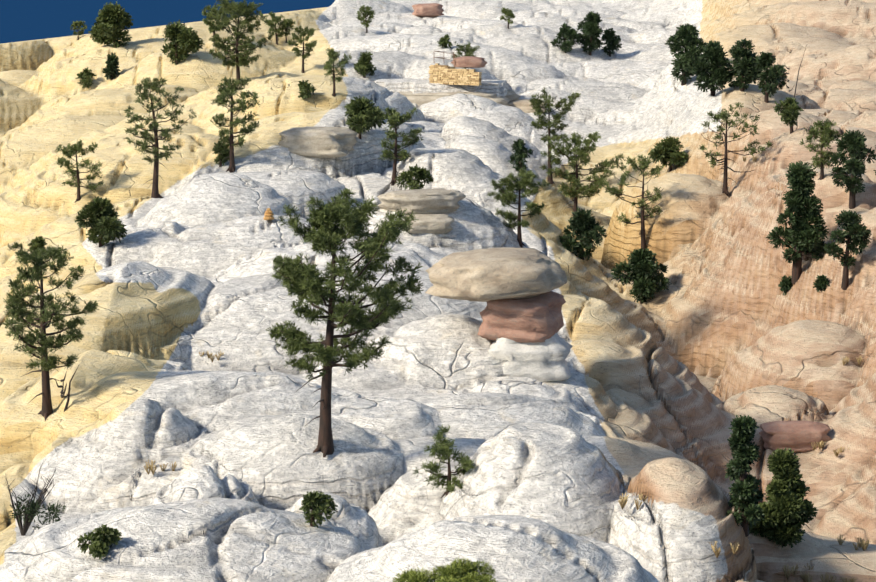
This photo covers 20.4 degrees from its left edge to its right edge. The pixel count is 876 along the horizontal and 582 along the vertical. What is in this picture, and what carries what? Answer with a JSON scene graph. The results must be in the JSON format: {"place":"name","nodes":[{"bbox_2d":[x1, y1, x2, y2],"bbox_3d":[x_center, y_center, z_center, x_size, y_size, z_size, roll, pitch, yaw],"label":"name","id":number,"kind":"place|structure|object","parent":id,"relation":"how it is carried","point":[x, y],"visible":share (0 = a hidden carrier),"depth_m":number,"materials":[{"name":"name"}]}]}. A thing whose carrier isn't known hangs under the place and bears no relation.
{"place":"outdoors","nodes":[
{"label":"outdoors","id":0,"kind":"place"},
{"bbox_2d":[0,0,334,43],"bbox_3d":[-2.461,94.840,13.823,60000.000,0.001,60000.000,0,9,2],"label":"sky","id":1,"kind":"structure","parent":0,"point":[24,20],"depth_m":2208.64,"materials":[{"name":"blue"}]},
{"bbox_2d":[0,0,875,581],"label":"rocky terrain","id":2,"kind":"structure","parent":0,"point":[656,394],"depth_m":108.32,"materials":[{"name":"white stone"}]},
{"bbox_2d":[5,460,65,535],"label":"dead shrub","id":3,"kind":"object","parent":2,"relation":"on","point":[31,511],"visible":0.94,"depth_m":73.96,"materials":[{"name":"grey plant"}]},
{"bbox_2d":[27,236,46,251],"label":"shrub","id":4,"kind":"object","parent":2,"relation":"on","point":[39,242],"visible":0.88,"depth_m":143.24,"materials":[{"name":"green plant"}]},
{"bbox_2d":[1,241,98,420],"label":"pine tree","id":5,"kind":"object","parent":2,"relation":"on","point":[15,306],"visible":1,"depth_m":84.03,"materials":[{"name":"green plant"}]},
{"bbox_2d":[55,365,78,411],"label":"snag tree","id":6,"kind":"object","parent":2,"relation":"on","point":[63,393],"visible":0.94,"depth_m":84.29,"materials":[{"name":"brown plant"}]},
{"bbox_2d":[70,20,86,39],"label":"pine tree","id":7,"kind":"object","parent":2,"relation":"on","point":[77,25],"visible":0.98,"depth_m":288.29,"materials":[{"name":"green plant"}]},
{"bbox_2d":[54,139,104,202],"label":"pine tree","id":8,"kind":"object","parent":2,"relation":"on","point":[77,148],"visible":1,"depth_m":152.61,"materials":[{"name":"green plant"}]},
{"bbox_2d":[75,67,96,88],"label":"pinyon tree","id":9,"kind":"object","parent":2,"relation":"on","point":[85,76],"visible":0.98,"depth_m":246.48,"materials":[{"name":"green plant"}]},
{"bbox_2d":[77,524,122,559],"bbox_3d":[-8.359,6.315,60.580,1.178,0.989,1.045,-4,10,-24],"label":"shrub","id":10,"kind":"object","parent":2,"relation":"on","point":[102,539],"visible":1,"depth_m":60.52,"materials":[{"name":"green plant"}]},
{"bbox_2d":[74,196,127,246],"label":"pinyon tree","id":11,"kind":"object","parent":2,"relation":"on","point":[104,224],"visible":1,"depth_m":118.14,"materials":[{"name":"green plant"}]},
{"bbox_2d":[88,1,133,47],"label":"pinyon tree","id":12,"kind":"object","parent":2,"relation":"on","point":[112,22],"visible":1,"depth_m":253.20,"materials":[{"name":"green plant"}]},
{"bbox_2d":[102,52,120,79],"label":"juniper tree","id":13,"kind":"object","parent":2,"relation":"on","point":[111,69],"visible":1,"depth_m":239.33,"materials":[{"name":"green plant"}]},
{"bbox_2d":[124,76,196,197],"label":"pine tree","id":14,"kind":"object","parent":2,"relation":"on","point":[145,94],"visible":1,"depth_m":148.24,"materials":[{"name":"green plant"}]},
{"bbox_2d":[160,20,204,64],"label":"pinyon tree","id":15,"kind":"object","parent":2,"relation":"on","point":[186,40],"visible":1,"depth_m":237.01,"materials":[{"name":"green plant"}]},
{"bbox_2d":[201,3,224,35],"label":"pine tree","id":16,"kind":"object","parent":2,"relation":"on","point":[213,28],"visible":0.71,"depth_m":243.52,"materials":[{"name":"green plant"}]},
{"bbox_2d":[212,141,229,166],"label":"shrub","id":17,"kind":"object","parent":2,"relation":"on","point":[221,150],"visible":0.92,"depth_m":149.94,"materials":[{"name":"green plant"}]},
{"bbox_2d":[209,76,261,172],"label":"pine tree","id":18,"kind":"object","parent":2,"relation":"on","point":[228,89],"visible":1,"depth_m":148.92,"materials":[{"name":"green plant"}]},
{"bbox_2d":[207,0,273,83],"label":"pine tree","id":19,"kind":"object","parent":2,"relation":"on","point":[240,9],"visible":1,"depth_m":211.98,"materials":[{"name":"green plant"}]},
{"bbox_2d":[263,208,273,219],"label":"cairn stones","id":20,"kind":"object","parent":2,"relation":"on","point":[268,214],"visible":1,"depth_m":119.55,"materials":[{"name":"stone"}]},
{"bbox_2d":[263,12,287,45],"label":"pine tree","id":21,"kind":"object","parent":2,"relation":"on","point":[272,25],"visible":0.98,"depth_m":278.29,"materials":[{"name":"green plant"}]},
{"bbox_2d":[280,18,295,42],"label":"pine tree","id":22,"kind":"object","parent":2,"relation":"on","point":[288,25],"visible":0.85,"depth_m":279.36,"materials":[{"name":"green plant"}]},
{"bbox_2d":[287,25,316,72],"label":"pine tree","id":23,"kind":"object","parent":2,"relation":"on","point":[309,45],"visible":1,"depth_m":238.14,"materials":[{"name":"green plant"}]},
{"bbox_2d":[298,80,315,99],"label":"shrub","id":24,"kind":"object","parent":2,"relation":"on","point":[306,90],"visible":1,"depth_m":185.99,"materials":[{"name":"green plant"}]},
{"bbox_2d":[278,126,356,157],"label":"slab boulder","id":25,"kind":"object","parent":2,"relation":"on","point":[323,142],"visible":0.83,"depth_m":150.79,"materials":[{"name":"beige stone"}]},
{"bbox_2d":[299,491,337,527],"bbox_3d":[-3.125,5.753,63.275,1.036,1.199,1.180,0,9,3],"label":"pinyon tree","id":26,"kind":"object","parent":2,"relation":"on","point":[314,503],"visible":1,"depth_m":63.06,"materials":[{"name":"green plant"}]},
{"bbox_2d":[323,48,351,96],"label":"pine tree","id":27,"kind":"object","parent":2,"relation":"on","point":[332,54],"visible":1,"depth_m":186.43,"materials":[{"name":"green plant"}]},
{"bbox_2d":[266,188,423,457],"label":"pine tree","id":28,"kind":"object","parent":2,"relation":"on","point":[333,225],"visible":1,"depth_m":76.15,"materials":[{"name":"green plant"}]},
{"bbox_2d":[344,95,385,138],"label":"pinyon tree","id":29,"kind":"object","parent":2,"relation":"on","point":[365,115],"visible":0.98,"depth_m":152.98,"materials":[{"name":"green plant"}]},
{"bbox_2d":[354,51,376,77],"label":"pinyon tree","id":30,"kind":"object","parent":2,"relation":"on","point":[363,65],"visible":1,"depth_m":238.84,"materials":[{"name":"green plant"}]},
{"bbox_2d":[356,5,375,32],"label":"pine tree","id":31,"kind":"object","parent":2,"relation":"on","point":[367,11],"visible":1,"depth_m":279.92,"materials":[{"name":"green plant"}]},
{"bbox_2d":[377,106,423,185],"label":"pine tree","id":32,"kind":"object","parent":2,"relation":"on","point":[393,118],"visible":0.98,"depth_m":144.30,"materials":[{"name":"green plant"}]},
{"bbox_2d":[395,164,433,189],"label":"pinyon tree","id":33,"kind":"object","parent":2,"relation":"on","point":[416,173],"visible":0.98,"depth_m":125.01,"materials":[{"name":"green plant"}]},
{"bbox_2d":[412,3,444,16],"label":"slab boulder","id":34,"kind":"object","parent":2,"relation":"on","point":[429,10],"visible":0.94,"depth_m":321.74,"materials":[{"name":"pink stone"}]},
{"bbox_2d":[406,214,453,233],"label":"slab boulder","id":35,"kind":"object","parent":2,"relation":"on","point":[433,223],"visible":0.79,"depth_m":121.03,"materials":[{"name":"beige stone"}]},
{"bbox_2d":[377,189,465,213],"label":"slab boulder","id":36,"kind":"object","parent":35,"relation":"on","point":[426,201],"visible":0.94,"depth_m":121.98,"materials":[{"name":"beige stone"}]},
{"bbox_2d":[413,424,475,497],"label":"pine tree","id":37,"kind":"object","parent":2,"relation":"on","point":[441,447],"visible":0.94,"depth_m":73.23,"materials":[{"name":"green plant"}]},
{"bbox_2d":[434,51,454,60],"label":"railing","id":38,"kind":"object","parent":2,"relation":"on","point":[443,57],"visible":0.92,"depth_m":230.92,"materials":[{"name":"grey metal"}]},
{"bbox_2d":[437,34,452,47],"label":"shrub","id":39,"kind":"object","parent":2,"relation":"on","point":[443,42],"visible":0.98,"depth_m":252.07,"materials":[{"name":"green plant"}]},
{"bbox_2d":[428,63,481,85],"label":"stone wall","id":40,"kind":"structure","parent":2,"relation":"on","point":[442,74],"depth_m":230.01,"materials":[{"name":"stone"}]},
{"bbox_2d":[393,89,519,105],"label":"rock ledge","id":41,"kind":"object","parent":2,"relation":"on","point":[418,99],"visible":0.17,"depth_m":230.09,"materials":[{"name":"beige stone"}]},
{"bbox_2d":[452,42,480,68],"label":"pine tree","id":42,"kind":"object","parent":2,"relation":"on","point":[468,50],"visible":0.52,"depth_m":239.77,"materials":[{"name":"green plant"}]},
{"bbox_2d":[451,56,486,67],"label":"boulder","id":43,"kind":"object","parent":2,"relation":"on","point":[469,62],"visible":0.94,"depth_m":229.99,"materials":[{"name":"pink stone"}]},
{"bbox_2d":[144,156,869,581],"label":"dry grass tufts","id":44,"kind":"object","parent":2,"relation":"on","point":[862,544],"visible":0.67,"depth_m":77.48,"materials":[{"name":"beige plant"}]},
{"bbox_2d":[500,7,515,28],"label":"pine tree","id":45,"kind":"object","parent":2,"relation":"on","point":[509,15],"visible":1,"depth_m":293.49,"materials":[{"name":"green plant"}]},
{"bbox_2d":[487,168,549,247],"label":"pine tree","id":46,"kind":"object","parent":2,"relation":"on","point":[512,183],"visible":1,"depth_m":124.41,"materials":[{"name":"green plant"}]},
{"bbox_2d":[508,138,533,172],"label":"juniper tree","id":47,"kind":"object","parent":2,"relation":"on","point":[520,149],"visible":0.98,"depth_m":160.42,"materials":[{"name":"green plant"}]},
{"bbox_2d":[506,99,545,112],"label":"rock slab","id":48,"kind":"structure","parent":2,"relation":"on","point":[523,105],"depth_m":230.74,"materials":[{"name":"beige stone"}]},
{"bbox_2d":[488,333,572,381],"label":"rock","id":49,"kind":"object","parent":2,"relation":"on","point":[545,361],"visible":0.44,"depth_m":96.52,"materials":[{"name":"white stone"}]},
{"bbox_2d":[478,291,565,342],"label":"rock","id":50,"kind":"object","parent":49,"relation":"on","point":[538,318],"depth_m":96.29,"materials":[{"name":"stone"}]},
{"bbox_2d":[425,247,566,301],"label":"caprock","id":51,"kind":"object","parent":50,"relation":"on","point":[483,275],"depth_m":95.77,"materials":[{"name":"beige stone"}]},
{"bbox_2d":[529,88,580,183],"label":"pine tree","id":52,"kind":"object","parent":2,"relation":"on","point":[557,117],"visible":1,"depth_m":180.36,"materials":[{"name":"green plant"}]},
{"bbox_2d":[550,22,581,52],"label":"juniper tree","id":53,"kind":"object","parent":2,"relation":"on","point":[567,36],"visible":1,"depth_m":271.11,"materials":[{"name":"green plant"}]},
{"bbox_2d":[539,131,624,216],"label":"pine tree","id":54,"kind":"object","parent":2,"relation":"on","point":[575,192],"visible":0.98,"depth_m":159.11,"materials":[{"name":"green plant"}]},
{"bbox_2d":[559,207,607,260],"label":"juniper tree","id":55,"kind":"object","parent":2,"relation":"on","point":[584,226],"visible":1,"depth_m":141.81,"materials":[{"name":"green plant"}]},
{"bbox_2d":[575,11,603,55],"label":"juniper tree","id":56,"kind":"object","parent":2,"relation":"on","point":[591,30],"visible":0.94,"depth_m":272.12,"materials":[{"name":"green plant"}]},
{"bbox_2d":[600,28,621,56],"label":"juniper tree","id":57,"kind":"object","parent":2,"relation":"on","point":[610,38],"visible":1,"depth_m":273.86,"materials":[{"name":"green plant"}]},
{"bbox_2d":[596,154,664,248],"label":"pine tree","id":58,"kind":"object","parent":2,"relation":"on","point":[643,162],"visible":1,"depth_m":147.92,"materials":[{"name":"green plant"}]},
{"bbox_2d":[611,247,671,303],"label":"juniper tree","id":59,"kind":"object","parent":2,"relation":"on","point":[645,276],"visible":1,"depth_m":138.98,"materials":[{"name":"green plant"}]},
{"bbox_2d":[648,136,690,171],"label":"pinyon tree","id":60,"kind":"object","parent":2,"relation":"on","point":[665,151],"visible":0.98,"depth_m":172.20,"materials":[{"name":"green plant"}]},
{"bbox_2d":[665,23,705,85],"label":"juniper tree","id":61,"kind":"object","parent":2,"relation":"on","point":[686,40],"visible":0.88,"depth_m":226.39,"materials":[{"name":"green plant"}]},
{"bbox_2d":[690,40,732,95],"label":"juniper tree","id":62,"kind":"object","parent":2,"relation":"on","point":[713,61],"visible":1,"depth_m":186.48,"materials":[{"name":"green plant"}]},
{"bbox_2d":[699,102,773,195],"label":"pine tree","id":63,"kind":"object","parent":2,"relation":"on","point":[718,116],"visible":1,"depth_m":149.91,"materials":[{"name":"green plant"}]},
{"bbox_2d":[726,38,761,91],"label":"juniper tree","id":64,"kind":"object","parent":2,"relation":"on","point":[743,57],"visible":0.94,"depth_m":185.56,"materials":[{"name":"green plant"}]},
{"bbox_2d":[725,414,765,536],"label":"juniper tree","id":65,"kind":"object","parent":2,"relation":"on","point":[745,497],"visible":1,"depth_m":70.24,"materials":[{"name":"green plant"}]},
{"bbox_2d":[746,51,786,102],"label":"juniper tree","id":66,"kind":"object","parent":2,"relation":"on","point":[770,78],"visible":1,"depth_m":183.89,"materials":[{"name":"green plant"}]},
{"bbox_2d":[749,447,817,547],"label":"pinyon tree","id":67,"kind":"object","parent":2,"relation":"on","point":[789,510],"visible":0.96,"depth_m":76.32,"materials":[{"name":"green plant"}]},
{"bbox_2d":[778,275,792,294],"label":"shrub","id":68,"kind":"object","parent":2,"relation":"on","point":[785,285],"visible":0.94,"depth_m":127.85,"materials":[{"name":"green plant"}]},
{"bbox_2d":[773,97,803,133],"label":"pinyon tree","id":69,"kind":"object","parent":2,"relation":"on","point":[789,112],"visible":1,"depth_m":151.69,"materials":[{"name":"green plant"}]},
{"bbox_2d":[783,45,806,98],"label":"snag tree","id":70,"kind":"object","parent":2,"relation":"on","point":[797,76],"visible":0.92,"depth_m":166.07,"materials":[{"name":"brown plant"}]},
{"bbox_2d":[759,421,831,451],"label":"slab boulder","id":71,"kind":"object","parent":2,"relation":"on","point":[798,436],"visible":0.81,"depth_m":103.46,"materials":[{"name":"stone"}]},
{"bbox_2d":[766,160,828,283],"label":"juniper tree","id":72,"kind":"object","parent":2,"relation":"on","point":[801,234],"visible":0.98,"depth_m":126.68,"materials":[{"name":"green plant"}]},
{"bbox_2d":[799,119,841,179],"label":"pine tree","id":73,"kind":"object","parent":2,"relation":"on","point":[827,135],"visible":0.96,"depth_m":131.93,"materials":[{"name":"green plant"}]},
{"bbox_2d":[813,274,829,291],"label":"shrub","id":74,"kind":"object","parent":2,"relation":"on","point":[821,282],"visible":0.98,"depth_m":124.48,"materials":[{"name":"green plant"}]},
{"bbox_2d":[824,210,871,289],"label":"juniper tree","id":75,"kind":"object","parent":2,"relation":"on","point":[850,236],"visible":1,"depth_m":122.96,"materials":[{"name":"green plant"}]},
{"bbox_2d":[828,130,875,208],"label":"juniper tree","id":76,"kind":"object","parent":2,"relation":"on","point":[852,144],"visible":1,"depth_m":129.29,"materials":[{"name":"green plant"}]},
{"bbox_3d":[-1.520,7.203,32.834,19.000,5.434,7.800,0,9,2],"label":"ledge rock","id":77,"kind":"object","parent":2,"relation":"on","visible":0},
{"bbox_2d":[392,557,496,581],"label":"shrub","id":78,"kind":"object","parent":77,"relation":"on","point":[459,570],"visible":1,"depth_m":30.93,"materials":[{"name":"green plant"}]}
]}

